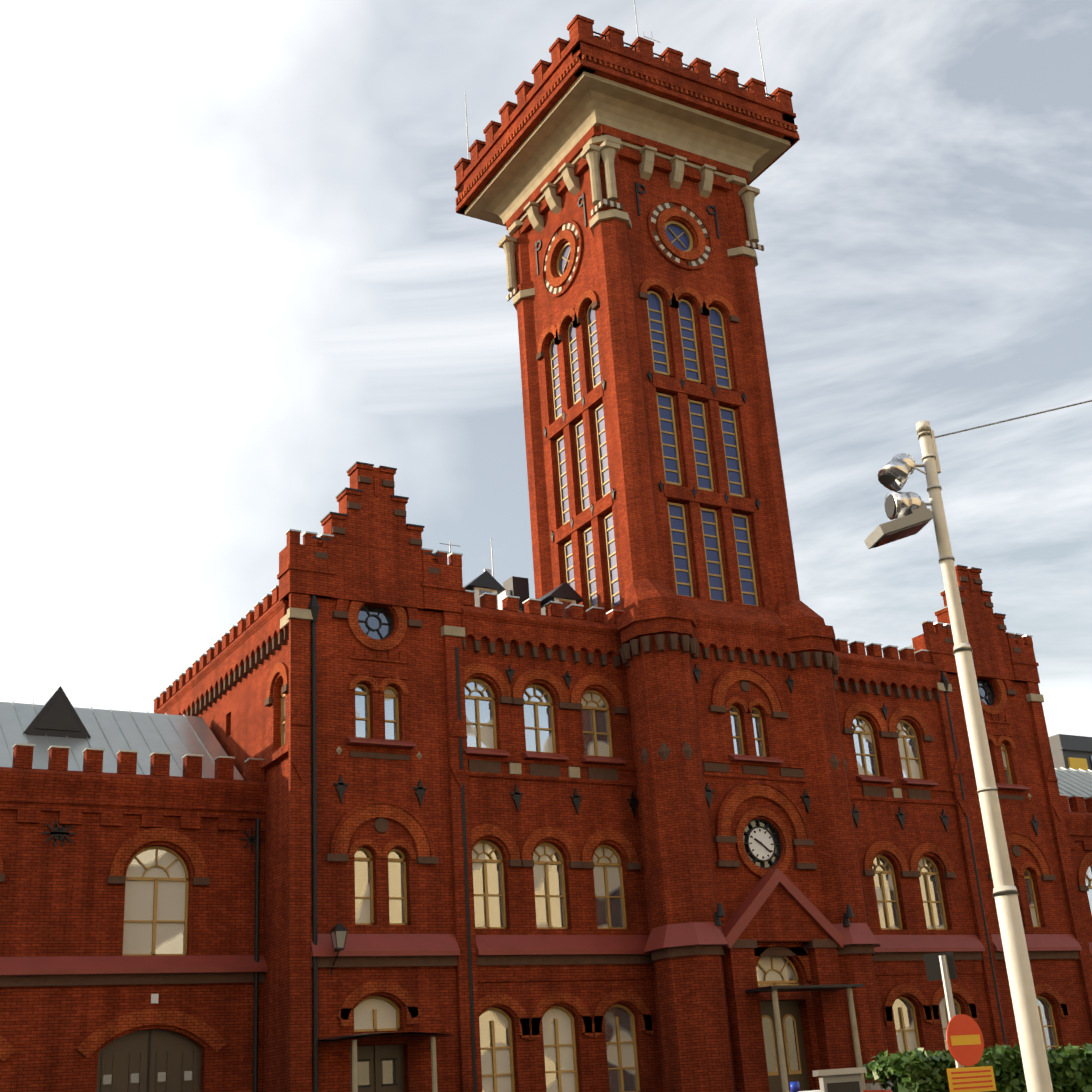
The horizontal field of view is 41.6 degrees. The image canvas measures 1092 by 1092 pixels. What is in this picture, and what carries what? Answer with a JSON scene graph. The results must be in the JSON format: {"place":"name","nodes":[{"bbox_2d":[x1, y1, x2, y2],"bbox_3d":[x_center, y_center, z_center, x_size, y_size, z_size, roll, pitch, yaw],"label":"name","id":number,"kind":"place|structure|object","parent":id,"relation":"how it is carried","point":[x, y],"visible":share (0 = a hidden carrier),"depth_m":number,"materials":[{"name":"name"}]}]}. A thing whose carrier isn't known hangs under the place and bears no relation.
{"place":"outdoors","nodes":[
{"label":"outdoors","id":0,"kind":"place"},
{"bbox_2d":[0,0,1091,736],"label":"sky","id":1,"kind":"structure","parent":0,"point":[240,270],"materials":[{"name":"white"}]},
{"bbox_2d":[865,1082,892,1089],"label":"granite plinth","id":2,"kind":"structure","parent":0,"point":[869,1086],"depth_m":44.06,"materials":[{"name":"grey stone"}]},
{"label":"pavement","id":3,"kind":"structure","parent":0,"visible":0},
{"bbox_2d":[96,1000,809,1091],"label":"doors","id":4,"kind":"structure","parent":3,"relation":"on","point":[123,1058],"depth_m":39.29,"materials":[{"name":"brown wood"}]},
{"bbox_2d":[42,31,1038,1091],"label":"iron work","id":5,"kind":"object","parent":3,"relation":"on","point":[516,793],"visible":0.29,"depth_m":42.46,"materials":[{"name":"black"}]},
{"bbox_2d":[331,931,346,947],"bbox_3d":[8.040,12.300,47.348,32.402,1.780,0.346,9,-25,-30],"label":"lantern glass","id":6,"kind":"object","parent":5,"relation":"in","point":[340,935],"visible":0.79,"depth_m":39.01,"materials":[{"name":"grey glass"}]},
{"bbox_2d":[280,71,1043,1091],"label":"stone cornice","id":7,"kind":"structure","parent":3,"relation":"on","point":[582,107],"depth_m":55.83,"materials":[{"name":"beige stone"}]},
{"bbox_3d":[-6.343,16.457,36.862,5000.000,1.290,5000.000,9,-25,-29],"label":"street ground","id":8,"kind":"structure","parent":0,"visible":0},
{"bbox_2d":[0,809,264,1091],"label":"wing walls","id":9,"kind":"structure","parent":8,"relation":"on","point":[66,899],"depth_m":39.38,"materials":[{"name":"brick"}]},
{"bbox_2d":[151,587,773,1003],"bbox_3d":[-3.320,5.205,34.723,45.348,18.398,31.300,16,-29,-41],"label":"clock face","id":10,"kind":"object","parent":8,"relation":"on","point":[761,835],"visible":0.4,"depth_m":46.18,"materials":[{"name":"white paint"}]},
{"bbox_2d":[0,14,1091,1091],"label":"brick trim","id":11,"kind":"structure","parent":8,"relation":"on","point":[375,557],"depth_m":45.72,"materials":[{"name":"red brick"}]},
{"bbox_2d":[23,461,1019,1041],"bbox_3d":[1.669,-0.236,52.821,96.455,34.735,13.130,10,-25,-31],"label":"roof","id":12,"kind":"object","parent":11,"relation":"on","point":[513,585],"visible":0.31,"depth_m":44.23,"materials":[{"name":"grey"}]},
{"bbox_2d":[0,54,1091,1061],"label":"brick arches","id":13,"kind":"structure","parent":11,"relation":"attached to","point":[216,1041],"depth_m":45.28,"materials":[{"name":"brick"}]},
{"bbox_2d":[0,199,1091,986],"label":"brick molding","id":14,"kind":"structure","parent":11,"relation":"attached to","point":[626,651],"depth_m":45.15,"materials":[{"name":"red brick"}]},
{"bbox_2d":[0,373,1091,975],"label":"red sheet sills","id":15,"kind":"structure","parent":14,"relation":"on","point":[654,939],"depth_m":42.85,"materials":[{"name":"red metal"}]},
{"bbox_2d":[0,529,1091,812],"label":"roofs","id":16,"kind":"structure","parent":11,"relation":"on","point":[178,739],"depth_m":45.25,"materials":[{"name":"grey metal"}]},
{"bbox_2d":[103,520,1091,1084],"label":"dark glass","id":17,"kind":"object","parent":11,"relation":"on","point":[389,1070],"visible":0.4,"depth_m":43.87,"materials":[{"name":"grey glass"}]},
{"bbox_2d":[197,597,1091,1091],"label":"block walls","id":18,"kind":"structure","parent":8,"relation":"on","point":[241,721],"depth_m":43.74,"materials":[{"name":"brick"}]},
{"bbox_2d":[122,589,1091,1091],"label":"window frames","id":19,"kind":"structure","parent":18,"relation":"attached to","point":[606,865],"depth_m":44.15,"materials":[{"name":"beige wood"}]},
{"bbox_2d":[123,682,1091,1091],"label":"window glass","id":20,"kind":"object","parent":19,"relation":"in","point":[139,900],"visible":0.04,"depth_m":43.10,"materials":[{"name":"beige glass"}]},
{"bbox_2d":[514,153,889,1091],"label":"tower walls","id":21,"kind":"structure","parent":8,"relation":"on","point":[686,879],"depth_m":49.26,"materials":[{"name":"red brick"}]},
{"bbox_2d":[507,199,760,300],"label":"chequer tiles","id":22,"kind":"object","parent":21,"relation":"on","point":[692,214],"visible":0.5,"depth_m":55.24,"materials":[{"name":"beige tile"}]},
{"bbox_2d":[550,221,758,607],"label":"window frames","id":23,"kind":"structure","parent":21,"relation":"attached to","point":[665,353],"depth_m":52.49,"materials":[{"name":"brown wood"}]},
{"bbox_2d":[552,225,754,605],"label":"window panes","id":24,"kind":"structure","parent":23,"relation":"in","point":[670,464],"depth_m":52.28,"materials":[{"name":"blue glass"}]},
{"bbox_2d":[439,0,1091,1091],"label":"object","id":25,"kind":"object","parent":8,"relation":"on","point":[949,1012],"visible":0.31,"depth_m":18.73,"materials":[{"name":"grey metal"}]},
{"bbox_2d":[35,474,956,1091],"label":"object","id":26,"kind":"object","parent":25,"relation":"on","point":[57,716],"visible":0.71,"depth_m":19.03,"materials":[{"name":"black metal"}]},
{"bbox_2d":[877,453,921,519],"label":"floodlights","id":27,"kind":"object","parent":25,"relation":"attached to","point":[901,467],"visible":0.9,"depth_m":16.84,"materials":[{"name":"silver metal"}]},
{"bbox_2d":[946,1014,992,1089],"bbox_3d":[5.620,7.719,20.711,0.776,1.586,5.371,-4,-21,0],"label":"red sign","id":28,"kind":"object","parent":25,"relation":"attached to","point":[965,1055],"visible":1,"depth_m":18.51,"materials":[{"name":"orange"}]},
{"bbox_2d":[947,1034,995,1091],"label":"yellow sign","id":29,"kind":"object","parent":28,"relation":"attached to","point":[965,1040],"visible":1,"depth_m":18.44,"materials":[{"name":"orange"}]},
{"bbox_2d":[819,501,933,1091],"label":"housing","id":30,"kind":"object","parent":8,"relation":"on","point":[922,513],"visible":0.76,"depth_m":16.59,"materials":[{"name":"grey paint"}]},
{"bbox_2d":[863,1090,892,1091],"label":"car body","id":31,"kind":"object","parent":8,"relation":"on","point":[877,1091],"visible":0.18,"depth_m":21.56,"materials":[{"name":"red metal"}]},
{"bbox_2d":[790,1081,799,1091],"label":"car beacons","id":32,"kind":"object","parent":31,"relation":"on","point":[794,1086],"visible":0.4,"depth_m":22.06,"materials":[{"name":"blue plastic"}]},
{"bbox_2d":[862,1042,1091,1091],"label":"hedge","id":33,"kind":"object","parent":8,"relation":"on","point":[915,1065],"depth_m":19.84,"materials":[{"name":"green plant"}]},
{"bbox_2d":[916,420,1052,1091],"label":"lamp post","id":34,"kind":"object","parent":8,"relation":"on","point":[1028,1026],"visible":1,"depth_m":15.50,"materials":[{"name":"white metal"}]},
{"bbox_2d":[1049,734,1091,770],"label":"modern building","id":35,"kind":"structure","parent":8,"relation":"on","point":[1064,747],"depth_m":78.81,"materials":[{"name":"grey concrete"}]},
{"bbox_2d":[1067,757,1087,769],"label":"building panel","id":36,"kind":"structure","parent":35,"relation":"attached to","point":[1077,763],"depth_m":78.44,"materials":[{"name":"yellow"}]},
{"bbox_2d":[1071,841,1091,941],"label":"wing walls","id":37,"kind":"structure","parent":8,"relation":"on","point":[1078,853],"depth_m":55.90,"materials":[{"name":"brick"}]}
]}

